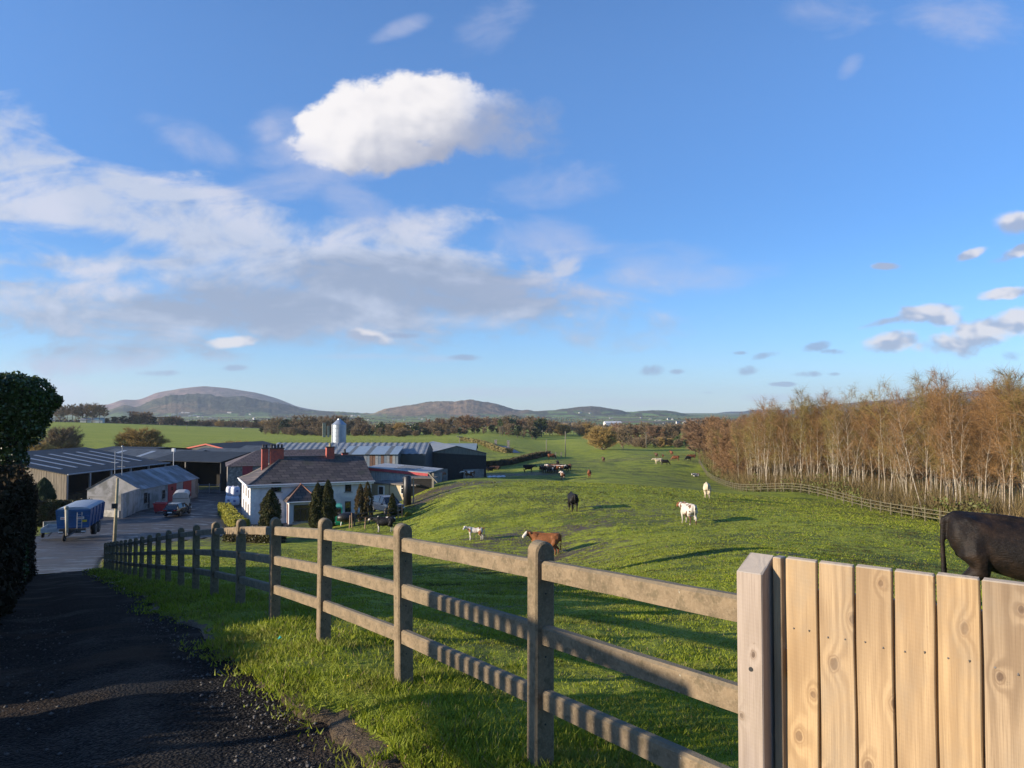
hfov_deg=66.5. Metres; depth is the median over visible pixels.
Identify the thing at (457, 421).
bare tree
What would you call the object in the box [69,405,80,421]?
bare tree
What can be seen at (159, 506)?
red skip
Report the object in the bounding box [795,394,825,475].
birch tree
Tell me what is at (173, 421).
beech tree
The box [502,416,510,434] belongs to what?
bare tree
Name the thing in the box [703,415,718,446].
larch tree
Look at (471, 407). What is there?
hill
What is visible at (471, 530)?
calf
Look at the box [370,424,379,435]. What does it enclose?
bare tree
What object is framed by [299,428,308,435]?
bare bush
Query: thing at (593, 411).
hill
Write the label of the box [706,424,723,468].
larch tree
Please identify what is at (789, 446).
birch tree
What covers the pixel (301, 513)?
window
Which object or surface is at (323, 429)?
concrete tower
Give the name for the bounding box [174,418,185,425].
beech tree
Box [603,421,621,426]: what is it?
distant building
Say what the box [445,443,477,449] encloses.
blue grey shed
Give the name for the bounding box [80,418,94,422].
distant building
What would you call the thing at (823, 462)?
birch tree
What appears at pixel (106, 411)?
bare tree
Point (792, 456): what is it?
birch tree
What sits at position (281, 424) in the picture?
evergreen tree
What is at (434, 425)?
bare tree
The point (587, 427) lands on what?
willow tree
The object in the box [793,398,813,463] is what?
birch tree
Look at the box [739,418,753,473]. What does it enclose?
birch tree
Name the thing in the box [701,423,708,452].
larch tree
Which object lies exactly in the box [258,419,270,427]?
willow tree
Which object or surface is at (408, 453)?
corrugated barn
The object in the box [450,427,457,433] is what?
bare bush
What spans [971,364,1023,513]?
birch tree
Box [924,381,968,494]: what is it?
birch tree
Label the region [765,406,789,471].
birch tree
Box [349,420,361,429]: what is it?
bare tree
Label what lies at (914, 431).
birch tree
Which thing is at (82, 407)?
bare tree
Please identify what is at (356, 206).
sky
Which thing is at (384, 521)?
cow
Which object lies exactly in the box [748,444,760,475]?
larch tree
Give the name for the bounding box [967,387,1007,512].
birch tree
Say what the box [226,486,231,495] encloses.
bulk bag
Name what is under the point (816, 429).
birch tree
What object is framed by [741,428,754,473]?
birch tree
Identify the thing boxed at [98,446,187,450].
black shed
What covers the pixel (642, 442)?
bare bush
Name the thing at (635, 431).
larch tree
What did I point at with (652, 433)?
beech tree
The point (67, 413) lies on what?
bare tree
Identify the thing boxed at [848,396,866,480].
birch tree
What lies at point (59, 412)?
bare tree
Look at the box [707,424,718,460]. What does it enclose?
larch tree
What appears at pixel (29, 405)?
ivy clad tree
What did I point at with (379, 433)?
bare tree
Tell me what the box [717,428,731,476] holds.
larch tree
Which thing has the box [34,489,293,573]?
yard
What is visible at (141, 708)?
lane
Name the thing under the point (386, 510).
paddock rail
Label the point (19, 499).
roadside hedge
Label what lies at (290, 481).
farmhouse
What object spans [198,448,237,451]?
grey shed
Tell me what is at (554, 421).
bare tree
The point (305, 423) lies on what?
bare tree
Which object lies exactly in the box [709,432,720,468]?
larch tree
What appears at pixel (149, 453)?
long shed
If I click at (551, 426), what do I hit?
bare tree
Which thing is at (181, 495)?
livestock trailer
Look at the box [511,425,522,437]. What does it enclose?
ivy tree
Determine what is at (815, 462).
birch tree
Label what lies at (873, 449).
birch tree
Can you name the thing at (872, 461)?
birch tree
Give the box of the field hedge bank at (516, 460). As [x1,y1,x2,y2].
[486,451,550,466]
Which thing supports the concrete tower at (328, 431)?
on the ground at (619, 465)
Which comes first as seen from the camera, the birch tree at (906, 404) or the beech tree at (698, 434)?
the birch tree at (906, 404)
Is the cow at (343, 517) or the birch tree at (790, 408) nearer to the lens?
the cow at (343, 517)
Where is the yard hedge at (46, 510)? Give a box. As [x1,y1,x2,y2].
[36,498,92,526]
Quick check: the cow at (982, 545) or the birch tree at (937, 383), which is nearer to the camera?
the cow at (982, 545)
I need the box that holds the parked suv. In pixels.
[372,495,404,514]
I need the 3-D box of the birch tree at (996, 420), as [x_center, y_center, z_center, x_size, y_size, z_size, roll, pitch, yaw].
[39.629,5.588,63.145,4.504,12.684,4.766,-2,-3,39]
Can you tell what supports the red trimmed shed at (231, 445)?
on the ground at (619, 465)
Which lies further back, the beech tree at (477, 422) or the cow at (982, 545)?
the beech tree at (477, 422)
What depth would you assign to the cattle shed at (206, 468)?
133.38 m
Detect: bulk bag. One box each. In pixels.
[225,495,231,503]
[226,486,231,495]
[231,486,239,495]
[231,495,239,505]
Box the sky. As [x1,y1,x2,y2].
[0,0,1023,412]
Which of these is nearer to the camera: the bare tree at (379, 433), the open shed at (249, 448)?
the open shed at (249, 448)
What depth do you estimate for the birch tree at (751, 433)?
128.85 m
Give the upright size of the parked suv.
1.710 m
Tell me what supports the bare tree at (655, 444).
on the ground at (619, 465)
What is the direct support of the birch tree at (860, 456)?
on the ground at (619, 465)
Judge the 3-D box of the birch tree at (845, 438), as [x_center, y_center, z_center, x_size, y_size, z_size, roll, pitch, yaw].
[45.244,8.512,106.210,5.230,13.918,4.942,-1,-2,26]
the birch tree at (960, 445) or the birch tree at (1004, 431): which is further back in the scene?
the birch tree at (960, 445)
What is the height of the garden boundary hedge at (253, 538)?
1.964 m
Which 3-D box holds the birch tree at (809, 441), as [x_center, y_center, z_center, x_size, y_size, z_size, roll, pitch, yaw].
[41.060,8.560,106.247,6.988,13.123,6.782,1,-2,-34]
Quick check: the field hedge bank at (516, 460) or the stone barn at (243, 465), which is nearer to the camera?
the stone barn at (243, 465)
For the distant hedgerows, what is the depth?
1904.60 m
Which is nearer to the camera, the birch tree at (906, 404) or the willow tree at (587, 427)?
the birch tree at (906, 404)
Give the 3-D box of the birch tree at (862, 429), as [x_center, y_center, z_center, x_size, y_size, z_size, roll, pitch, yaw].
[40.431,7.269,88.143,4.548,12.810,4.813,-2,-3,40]
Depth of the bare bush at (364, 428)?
472.42 m
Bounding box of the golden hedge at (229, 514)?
[217,502,250,526]
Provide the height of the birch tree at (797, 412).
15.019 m
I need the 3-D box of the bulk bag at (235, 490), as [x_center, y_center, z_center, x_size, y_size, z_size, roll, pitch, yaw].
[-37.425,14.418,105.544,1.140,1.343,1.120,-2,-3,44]
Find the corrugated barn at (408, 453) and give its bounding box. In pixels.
[273,442,432,466]
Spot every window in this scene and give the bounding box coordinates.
[143,493,147,504]
[162,490,165,499]
[271,482,281,492]
[292,504,309,522]
[344,480,351,492]
[345,501,350,511]
[378,485,384,494]
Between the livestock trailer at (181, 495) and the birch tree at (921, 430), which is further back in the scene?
the livestock trailer at (181, 495)
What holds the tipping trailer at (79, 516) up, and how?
on the yard at (73, 552)
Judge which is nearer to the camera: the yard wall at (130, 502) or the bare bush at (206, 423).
the yard wall at (130, 502)
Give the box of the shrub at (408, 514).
[404,511,412,516]
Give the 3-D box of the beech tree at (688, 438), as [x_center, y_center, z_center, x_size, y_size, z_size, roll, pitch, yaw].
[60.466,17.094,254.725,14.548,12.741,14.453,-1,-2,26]
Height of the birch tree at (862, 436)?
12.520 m
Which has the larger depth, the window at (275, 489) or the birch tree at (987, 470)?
the window at (275, 489)
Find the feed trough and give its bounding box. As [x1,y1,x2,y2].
[487,475,505,477]
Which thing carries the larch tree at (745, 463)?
on the ground at (619, 465)
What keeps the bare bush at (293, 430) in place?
on the ground at (619, 465)
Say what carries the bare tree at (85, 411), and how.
on the ground at (619, 465)
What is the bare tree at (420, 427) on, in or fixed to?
on the ground at (619, 465)
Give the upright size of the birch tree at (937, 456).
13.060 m
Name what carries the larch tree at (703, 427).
on the ground at (619, 465)
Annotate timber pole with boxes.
[111,478,118,547]
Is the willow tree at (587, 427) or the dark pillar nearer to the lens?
the dark pillar
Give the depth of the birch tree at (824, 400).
101.27 m
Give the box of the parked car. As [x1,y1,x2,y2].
[163,502,191,515]
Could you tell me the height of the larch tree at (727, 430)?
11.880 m
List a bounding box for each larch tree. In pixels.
[634,425,640,437]
[699,417,713,454]
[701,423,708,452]
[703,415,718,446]
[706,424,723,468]
[707,421,718,457]
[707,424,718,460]
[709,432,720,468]
[713,422,728,469]
[715,426,729,470]
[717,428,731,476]
[718,425,733,470]
[718,431,730,470]
[723,436,740,475]
[724,428,742,473]
[731,423,755,476]
[736,433,754,474]
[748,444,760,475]
[791,422,810,476]
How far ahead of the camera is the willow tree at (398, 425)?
469.56 m
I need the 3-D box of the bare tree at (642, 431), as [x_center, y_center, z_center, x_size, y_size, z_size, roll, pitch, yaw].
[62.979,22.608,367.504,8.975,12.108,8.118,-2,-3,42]
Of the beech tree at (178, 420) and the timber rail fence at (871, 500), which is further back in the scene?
the beech tree at (178, 420)
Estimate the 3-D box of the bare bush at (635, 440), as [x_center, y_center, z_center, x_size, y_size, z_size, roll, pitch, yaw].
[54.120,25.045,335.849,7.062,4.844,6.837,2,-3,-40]
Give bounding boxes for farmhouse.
[238,430,374,525]
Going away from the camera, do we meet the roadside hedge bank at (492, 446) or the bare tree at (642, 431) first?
the roadside hedge bank at (492, 446)
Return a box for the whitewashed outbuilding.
[86,446,197,510]
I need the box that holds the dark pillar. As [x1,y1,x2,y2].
[403,476,413,505]
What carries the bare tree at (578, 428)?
on the ground at (619, 465)
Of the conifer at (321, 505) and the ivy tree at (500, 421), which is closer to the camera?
the conifer at (321, 505)
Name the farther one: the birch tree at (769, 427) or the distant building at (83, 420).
the distant building at (83, 420)
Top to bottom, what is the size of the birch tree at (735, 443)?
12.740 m
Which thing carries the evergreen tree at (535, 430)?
on the ground at (619, 465)
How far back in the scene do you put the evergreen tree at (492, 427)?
472.86 m
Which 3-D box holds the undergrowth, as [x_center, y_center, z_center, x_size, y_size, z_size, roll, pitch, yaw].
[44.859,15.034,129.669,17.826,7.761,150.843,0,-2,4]
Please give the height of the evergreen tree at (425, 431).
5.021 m
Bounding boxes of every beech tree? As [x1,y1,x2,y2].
[140,411,151,423]
[171,415,180,424]
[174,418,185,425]
[323,414,339,431]
[454,415,474,429]
[468,416,481,432]
[480,416,492,431]
[515,418,523,425]
[611,424,623,440]
[645,425,662,442]
[679,420,706,453]
[680,414,727,450]
[683,423,706,451]
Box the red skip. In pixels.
[153,502,167,512]
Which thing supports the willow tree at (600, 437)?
on the ground at (619, 465)
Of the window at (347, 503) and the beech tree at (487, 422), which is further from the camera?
the beech tree at (487, 422)
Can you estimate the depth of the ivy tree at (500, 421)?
453.99 m
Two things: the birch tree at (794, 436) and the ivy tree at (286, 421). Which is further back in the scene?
the ivy tree at (286, 421)
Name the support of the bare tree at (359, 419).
on the ground at (619, 465)
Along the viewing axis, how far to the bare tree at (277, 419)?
523.51 m
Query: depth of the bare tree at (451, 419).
505.76 m
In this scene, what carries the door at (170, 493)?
in the whitewashed outbuilding
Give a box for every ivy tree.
[281,419,292,426]
[374,422,385,435]
[410,425,418,430]
[497,419,505,427]
[505,418,515,432]
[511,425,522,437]
[532,418,549,436]
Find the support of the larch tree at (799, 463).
on the ground at (619, 465)
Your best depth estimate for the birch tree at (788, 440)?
117.09 m
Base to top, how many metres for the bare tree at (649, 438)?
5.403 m
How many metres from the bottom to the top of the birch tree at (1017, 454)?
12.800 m
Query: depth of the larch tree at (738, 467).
142.74 m
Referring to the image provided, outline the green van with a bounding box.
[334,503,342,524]
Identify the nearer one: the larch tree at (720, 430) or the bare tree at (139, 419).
the larch tree at (720, 430)
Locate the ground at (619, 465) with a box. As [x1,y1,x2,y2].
[35,413,1022,767]
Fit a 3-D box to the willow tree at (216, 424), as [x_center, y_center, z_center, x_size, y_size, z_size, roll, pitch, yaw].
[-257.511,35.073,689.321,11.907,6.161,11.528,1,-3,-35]
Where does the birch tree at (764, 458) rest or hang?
on the ground at (619, 465)
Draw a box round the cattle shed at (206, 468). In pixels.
[152,451,250,490]
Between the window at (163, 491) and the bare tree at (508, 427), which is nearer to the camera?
the window at (163, 491)
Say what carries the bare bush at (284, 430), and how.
on the ground at (619, 465)
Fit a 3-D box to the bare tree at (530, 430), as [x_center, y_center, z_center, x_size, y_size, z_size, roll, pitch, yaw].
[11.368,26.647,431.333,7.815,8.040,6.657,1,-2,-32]
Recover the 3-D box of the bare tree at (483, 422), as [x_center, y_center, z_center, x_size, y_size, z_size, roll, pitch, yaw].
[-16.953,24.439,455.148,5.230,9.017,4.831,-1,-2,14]
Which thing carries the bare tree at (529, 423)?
on the ground at (619, 465)
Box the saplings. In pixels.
[696,448,1023,520]
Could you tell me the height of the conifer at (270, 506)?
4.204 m
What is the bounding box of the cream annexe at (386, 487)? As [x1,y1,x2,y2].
[371,480,419,501]
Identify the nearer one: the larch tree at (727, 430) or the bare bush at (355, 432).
the larch tree at (727, 430)
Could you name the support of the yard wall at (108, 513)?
on the yard at (73, 552)
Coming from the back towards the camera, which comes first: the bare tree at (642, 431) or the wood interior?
the bare tree at (642, 431)
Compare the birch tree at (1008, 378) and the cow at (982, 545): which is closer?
the cow at (982, 545)
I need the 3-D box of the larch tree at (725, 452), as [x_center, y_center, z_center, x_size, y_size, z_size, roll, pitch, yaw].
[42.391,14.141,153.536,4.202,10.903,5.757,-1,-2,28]
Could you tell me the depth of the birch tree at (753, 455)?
129.32 m
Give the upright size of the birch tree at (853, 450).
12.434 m
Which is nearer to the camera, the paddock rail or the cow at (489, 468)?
the paddock rail
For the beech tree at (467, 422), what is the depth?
454.22 m
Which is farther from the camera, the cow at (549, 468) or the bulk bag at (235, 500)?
the cow at (549, 468)
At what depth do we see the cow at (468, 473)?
132.31 m
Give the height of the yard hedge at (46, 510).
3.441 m
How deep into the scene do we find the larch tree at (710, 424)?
183.33 m
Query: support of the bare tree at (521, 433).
on the ground at (619, 465)
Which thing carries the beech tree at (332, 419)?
on the ground at (619, 465)
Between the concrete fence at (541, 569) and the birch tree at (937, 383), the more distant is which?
the birch tree at (937, 383)
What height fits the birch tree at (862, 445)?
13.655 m
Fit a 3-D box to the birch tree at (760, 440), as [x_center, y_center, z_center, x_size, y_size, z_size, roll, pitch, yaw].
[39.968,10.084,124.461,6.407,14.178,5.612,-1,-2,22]
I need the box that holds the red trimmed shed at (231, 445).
[187,441,273,449]
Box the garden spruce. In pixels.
[36,477,57,500]
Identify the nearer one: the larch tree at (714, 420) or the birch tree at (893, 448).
the birch tree at (893, 448)
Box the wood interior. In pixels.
[735,422,1023,497]
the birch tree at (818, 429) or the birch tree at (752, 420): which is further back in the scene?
the birch tree at (752, 420)
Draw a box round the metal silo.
[331,419,346,442]
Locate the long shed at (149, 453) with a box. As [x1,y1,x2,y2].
[109,448,207,458]
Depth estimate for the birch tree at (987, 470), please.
73.88 m
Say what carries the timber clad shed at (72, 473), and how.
on the ground at (619, 465)
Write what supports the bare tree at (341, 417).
on the ground at (619, 465)
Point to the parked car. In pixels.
(177, 508)
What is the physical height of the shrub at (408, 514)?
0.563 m
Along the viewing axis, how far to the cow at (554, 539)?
44.49 m
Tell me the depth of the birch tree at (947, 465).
85.45 m
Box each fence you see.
[103,517,737,767]
[698,459,949,520]
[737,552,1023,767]
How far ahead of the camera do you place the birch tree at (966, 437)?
87.46 m
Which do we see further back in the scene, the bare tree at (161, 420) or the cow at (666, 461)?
the bare tree at (161, 420)
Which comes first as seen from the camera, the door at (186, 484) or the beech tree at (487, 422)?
the door at (186, 484)
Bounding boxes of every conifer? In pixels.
[258,489,283,525]
[308,479,336,527]
[354,481,373,520]
[387,493,396,516]
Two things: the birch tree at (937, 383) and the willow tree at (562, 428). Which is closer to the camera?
the birch tree at (937, 383)
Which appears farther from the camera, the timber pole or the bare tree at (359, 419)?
the bare tree at (359, 419)
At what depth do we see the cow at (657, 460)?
191.20 m
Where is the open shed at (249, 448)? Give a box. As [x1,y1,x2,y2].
[231,445,270,451]
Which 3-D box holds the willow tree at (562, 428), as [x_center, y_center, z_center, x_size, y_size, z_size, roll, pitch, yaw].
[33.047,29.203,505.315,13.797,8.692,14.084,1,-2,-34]
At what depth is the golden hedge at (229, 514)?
86.34 m
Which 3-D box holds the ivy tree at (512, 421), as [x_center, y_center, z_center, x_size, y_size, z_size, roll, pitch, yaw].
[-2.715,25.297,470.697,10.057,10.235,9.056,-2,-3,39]
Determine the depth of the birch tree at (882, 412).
85.66 m
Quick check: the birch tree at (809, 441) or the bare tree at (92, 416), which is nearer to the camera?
the birch tree at (809, 441)
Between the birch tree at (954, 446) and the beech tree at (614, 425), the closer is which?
the birch tree at (954, 446)
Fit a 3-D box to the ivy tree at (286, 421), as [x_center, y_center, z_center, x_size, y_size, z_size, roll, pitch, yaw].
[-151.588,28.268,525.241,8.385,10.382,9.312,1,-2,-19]
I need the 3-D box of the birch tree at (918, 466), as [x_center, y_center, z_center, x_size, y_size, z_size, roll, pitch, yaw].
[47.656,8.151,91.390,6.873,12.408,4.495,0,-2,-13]
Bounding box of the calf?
[463,526,484,539]
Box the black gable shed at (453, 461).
[429,441,485,480]
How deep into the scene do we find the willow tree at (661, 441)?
333.59 m
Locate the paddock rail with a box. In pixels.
[354,505,402,525]
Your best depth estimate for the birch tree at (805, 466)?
112.26 m
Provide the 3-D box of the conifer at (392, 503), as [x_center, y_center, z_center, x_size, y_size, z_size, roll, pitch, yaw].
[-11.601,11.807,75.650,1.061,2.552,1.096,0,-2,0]
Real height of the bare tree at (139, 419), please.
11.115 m
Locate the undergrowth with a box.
[700,453,995,521]
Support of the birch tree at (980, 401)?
on the ground at (619, 465)
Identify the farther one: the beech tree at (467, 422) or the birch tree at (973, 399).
the beech tree at (467, 422)
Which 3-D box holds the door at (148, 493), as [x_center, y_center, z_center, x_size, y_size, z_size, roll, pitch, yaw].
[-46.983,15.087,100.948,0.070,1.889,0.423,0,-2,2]
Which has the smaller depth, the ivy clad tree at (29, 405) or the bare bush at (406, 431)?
the ivy clad tree at (29, 405)
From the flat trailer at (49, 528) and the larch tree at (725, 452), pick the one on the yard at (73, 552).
the flat trailer at (49, 528)
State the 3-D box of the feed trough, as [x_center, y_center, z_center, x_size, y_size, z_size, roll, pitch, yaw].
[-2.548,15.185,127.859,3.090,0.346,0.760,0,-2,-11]
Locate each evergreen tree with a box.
[118,416,127,422]
[278,422,287,433]
[422,428,427,434]
[488,425,495,431]
[531,428,541,439]
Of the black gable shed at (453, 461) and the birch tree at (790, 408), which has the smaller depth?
the birch tree at (790, 408)
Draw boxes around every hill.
[79,386,326,413]
[84,393,369,415]
[369,399,532,416]
[518,406,710,416]
[721,389,1023,412]
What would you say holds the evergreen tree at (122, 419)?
on the ground at (619, 465)
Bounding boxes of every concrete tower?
[322,423,325,436]
[327,426,329,436]
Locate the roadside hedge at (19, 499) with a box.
[0,460,39,624]
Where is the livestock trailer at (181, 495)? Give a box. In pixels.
[173,489,191,505]
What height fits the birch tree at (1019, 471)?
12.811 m
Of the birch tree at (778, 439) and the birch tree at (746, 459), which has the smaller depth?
the birch tree at (778, 439)
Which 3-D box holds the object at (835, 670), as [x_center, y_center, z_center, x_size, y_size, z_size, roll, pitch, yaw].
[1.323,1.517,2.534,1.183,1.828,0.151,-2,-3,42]
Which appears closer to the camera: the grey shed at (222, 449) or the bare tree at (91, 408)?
the grey shed at (222, 449)
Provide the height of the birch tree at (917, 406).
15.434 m
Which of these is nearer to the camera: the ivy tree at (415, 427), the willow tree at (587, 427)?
the ivy tree at (415, 427)
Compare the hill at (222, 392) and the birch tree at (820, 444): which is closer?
the birch tree at (820, 444)
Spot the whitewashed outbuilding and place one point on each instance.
(161, 484)
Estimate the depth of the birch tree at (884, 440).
94.26 m
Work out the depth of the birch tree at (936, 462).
84.52 m
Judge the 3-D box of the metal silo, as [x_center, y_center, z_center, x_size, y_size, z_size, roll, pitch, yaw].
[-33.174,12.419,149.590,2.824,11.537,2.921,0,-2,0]
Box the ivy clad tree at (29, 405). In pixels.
[0,370,64,581]
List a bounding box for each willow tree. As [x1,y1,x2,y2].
[27,439,52,450]
[114,425,171,446]
[215,421,226,426]
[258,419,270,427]
[392,422,408,430]
[552,423,570,434]
[574,422,593,435]
[580,426,619,449]
[654,437,664,446]
[667,438,673,445]
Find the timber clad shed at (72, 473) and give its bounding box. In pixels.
[25,447,169,499]
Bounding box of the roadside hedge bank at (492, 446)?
[460,437,513,452]
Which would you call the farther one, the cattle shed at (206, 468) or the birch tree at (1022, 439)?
the cattle shed at (206, 468)
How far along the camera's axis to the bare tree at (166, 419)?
654.81 m
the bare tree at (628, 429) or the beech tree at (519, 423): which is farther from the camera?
the beech tree at (519, 423)
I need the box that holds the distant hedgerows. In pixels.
[52,414,820,430]
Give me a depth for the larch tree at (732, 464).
143.52 m
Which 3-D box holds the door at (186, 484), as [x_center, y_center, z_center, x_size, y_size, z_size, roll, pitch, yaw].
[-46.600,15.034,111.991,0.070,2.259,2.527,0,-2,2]
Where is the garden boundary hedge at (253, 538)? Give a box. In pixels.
[222,525,286,543]
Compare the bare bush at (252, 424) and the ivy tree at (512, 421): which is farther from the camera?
the bare bush at (252, 424)
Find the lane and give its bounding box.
[0,570,365,767]
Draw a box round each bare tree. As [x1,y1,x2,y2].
[53,406,67,421]
[62,405,71,421]
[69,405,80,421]
[72,402,89,418]
[82,406,90,422]
[85,402,100,417]
[87,405,97,419]
[93,404,106,422]
[101,407,108,415]
[133,412,144,422]
[157,417,164,423]
[163,416,171,424]
[265,417,285,429]
[265,420,277,432]
[288,414,298,425]
[295,414,314,427]
[318,417,334,429]
[335,415,350,426]
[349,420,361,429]
[353,416,364,422]
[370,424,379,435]
[375,427,382,435]
[385,425,392,435]
[419,421,427,434]
[427,422,440,434]
[442,425,450,434]
[446,415,455,427]
[454,415,465,433]
[480,419,486,432]
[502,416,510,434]
[504,423,514,435]
[518,425,529,437]
[525,418,534,435]
[526,426,535,438]
[546,420,557,434]
[546,421,554,434]
[572,424,584,435]
[613,427,631,448]
[618,423,633,437]
[638,422,651,441]
[645,435,652,445]
[651,438,659,447]
[660,422,681,438]
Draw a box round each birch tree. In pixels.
[706,427,715,463]
[712,429,722,463]
[727,419,744,487]
[734,420,754,468]
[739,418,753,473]
[739,430,762,475]
[740,413,761,471]
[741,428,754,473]
[742,410,770,490]
[745,405,771,490]
[746,407,771,479]
[749,394,787,489]
[753,405,787,489]
[756,398,775,491]
[757,427,772,472]
[762,405,789,487]
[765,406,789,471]
[766,405,793,491]
[767,407,812,477]
[770,410,786,481]
[774,413,814,489]
[780,398,821,476]
[781,427,803,491]
[786,382,814,485]
[788,405,802,470]
[789,406,833,483]
[792,417,814,480]
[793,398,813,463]
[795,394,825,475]
[795,409,822,478]
[799,403,828,491]
[805,435,826,472]
[807,393,839,472]
[811,428,829,471]
[813,386,846,462]
[814,399,850,479]
[816,402,845,490]
[817,401,854,496]
[819,396,835,479]
[825,395,872,499]
[832,401,856,475]
[834,408,869,479]
[837,406,850,494]
[838,382,871,498]
[843,405,877,480]
[847,392,877,497]
[847,401,877,479]
[847,403,873,470]
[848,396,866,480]
[850,397,891,497]
[851,399,885,489]
[855,373,920,508]
[856,414,883,481]
[866,404,890,486]
[868,395,900,504]
[868,401,885,472]
[871,402,890,470]
[873,402,916,492]
[873,404,928,511]
[878,393,933,494]
[878,395,921,512]
[878,398,925,486]
[880,383,951,517]
[889,386,919,484]
[900,368,953,494]
[903,379,937,495]
[905,405,933,495]
[908,389,945,491]
[912,363,980,508]
[912,387,959,510]
[917,383,979,504]
[920,401,960,494]
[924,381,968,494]
[926,407,946,488]
[928,378,981,504]
[932,420,970,497]
[936,388,972,489]
[936,433,962,495]
[940,387,966,495]
[943,387,972,488]
[949,376,981,491]
[953,407,992,494]
[957,376,1003,501]
[959,391,984,496]
[959,400,1005,496]
[960,380,1013,509]
[960,404,1019,508]
[963,368,1008,494]
[966,408,993,497]
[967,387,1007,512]
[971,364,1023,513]
[972,379,1023,514]
[972,423,1011,512]
[975,444,1007,499]
[976,377,1023,512]
[983,430,1022,498]
[984,365,1023,514]
[985,375,1023,479]
[998,390,1023,485]
[1000,399,1023,501]
[1000,402,1023,515]
[1002,391,1023,487]
[1006,386,1023,466]
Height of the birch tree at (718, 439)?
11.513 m
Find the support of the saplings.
on the ground at (619, 465)
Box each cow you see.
[337,512,356,525]
[367,516,395,531]
[459,470,474,477]
[486,467,495,470]
[522,531,561,554]
[523,464,536,472]
[546,466,555,472]
[567,491,578,511]
[651,458,662,463]
[661,459,670,464]
[676,501,697,524]
[703,482,710,497]
[940,511,1023,580]
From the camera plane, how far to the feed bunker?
92.60 m
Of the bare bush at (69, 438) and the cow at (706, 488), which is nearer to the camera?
the cow at (706, 488)
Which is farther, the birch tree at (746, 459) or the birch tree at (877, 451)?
the birch tree at (746, 459)
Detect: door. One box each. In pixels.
[148,493,149,507]
[168,483,176,501]
[183,480,190,495]
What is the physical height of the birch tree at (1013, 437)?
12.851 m
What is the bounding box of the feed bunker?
[411,472,437,495]
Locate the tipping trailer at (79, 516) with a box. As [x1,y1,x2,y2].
[56,500,104,540]
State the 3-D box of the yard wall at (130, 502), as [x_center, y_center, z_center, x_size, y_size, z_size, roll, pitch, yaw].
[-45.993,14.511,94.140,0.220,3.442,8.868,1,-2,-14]
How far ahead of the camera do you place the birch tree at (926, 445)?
85.55 m
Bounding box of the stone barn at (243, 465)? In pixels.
[225,449,324,499]
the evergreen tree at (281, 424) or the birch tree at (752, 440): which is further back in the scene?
the evergreen tree at (281, 424)
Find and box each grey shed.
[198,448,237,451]
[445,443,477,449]
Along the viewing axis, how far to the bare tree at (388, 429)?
441.36 m
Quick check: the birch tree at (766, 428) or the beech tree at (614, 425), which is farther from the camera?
the beech tree at (614, 425)
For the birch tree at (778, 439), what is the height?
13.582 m
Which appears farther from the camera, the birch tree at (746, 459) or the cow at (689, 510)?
the birch tree at (746, 459)
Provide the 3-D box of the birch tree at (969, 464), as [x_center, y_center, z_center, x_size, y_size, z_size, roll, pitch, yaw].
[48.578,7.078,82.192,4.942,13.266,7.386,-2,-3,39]
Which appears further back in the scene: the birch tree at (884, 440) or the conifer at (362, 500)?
the birch tree at (884, 440)
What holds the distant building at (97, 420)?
on the ground at (619, 465)
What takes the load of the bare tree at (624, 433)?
on the ground at (619, 465)
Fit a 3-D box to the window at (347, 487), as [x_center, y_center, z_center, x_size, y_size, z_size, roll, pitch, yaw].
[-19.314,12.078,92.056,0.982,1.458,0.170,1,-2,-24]
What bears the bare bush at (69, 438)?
on the ground at (619, 465)
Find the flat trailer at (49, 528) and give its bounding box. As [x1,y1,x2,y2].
[40,524,66,537]
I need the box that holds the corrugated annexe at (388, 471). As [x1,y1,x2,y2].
[368,463,443,483]
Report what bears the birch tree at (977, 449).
on the ground at (619, 465)
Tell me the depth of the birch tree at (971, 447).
73.17 m
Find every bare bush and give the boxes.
[40,424,84,448]
[199,420,211,425]
[246,421,257,427]
[282,427,289,434]
[286,426,299,434]
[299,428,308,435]
[313,427,330,435]
[350,428,361,435]
[351,422,370,435]
[392,429,404,436]
[398,428,409,436]
[411,430,419,435]
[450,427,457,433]
[630,438,641,446]
[634,438,648,447]
[671,438,683,447]
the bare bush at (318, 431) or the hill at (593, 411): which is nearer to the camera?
the bare bush at (318, 431)
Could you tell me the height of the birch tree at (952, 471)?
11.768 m
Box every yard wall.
[43,521,56,526]
[104,510,120,517]
[121,488,139,517]
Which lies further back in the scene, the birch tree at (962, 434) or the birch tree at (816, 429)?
the birch tree at (816, 429)
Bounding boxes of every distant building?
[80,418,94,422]
[94,418,104,422]
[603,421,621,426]
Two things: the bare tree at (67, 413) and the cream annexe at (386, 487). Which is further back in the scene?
the bare tree at (67, 413)
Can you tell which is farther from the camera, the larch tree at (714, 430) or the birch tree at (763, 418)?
the larch tree at (714, 430)
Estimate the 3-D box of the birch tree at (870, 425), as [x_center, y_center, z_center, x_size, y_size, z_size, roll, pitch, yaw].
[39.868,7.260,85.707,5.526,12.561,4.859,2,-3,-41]
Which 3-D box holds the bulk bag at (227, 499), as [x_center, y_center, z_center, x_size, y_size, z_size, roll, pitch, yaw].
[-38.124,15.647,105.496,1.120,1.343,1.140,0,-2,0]

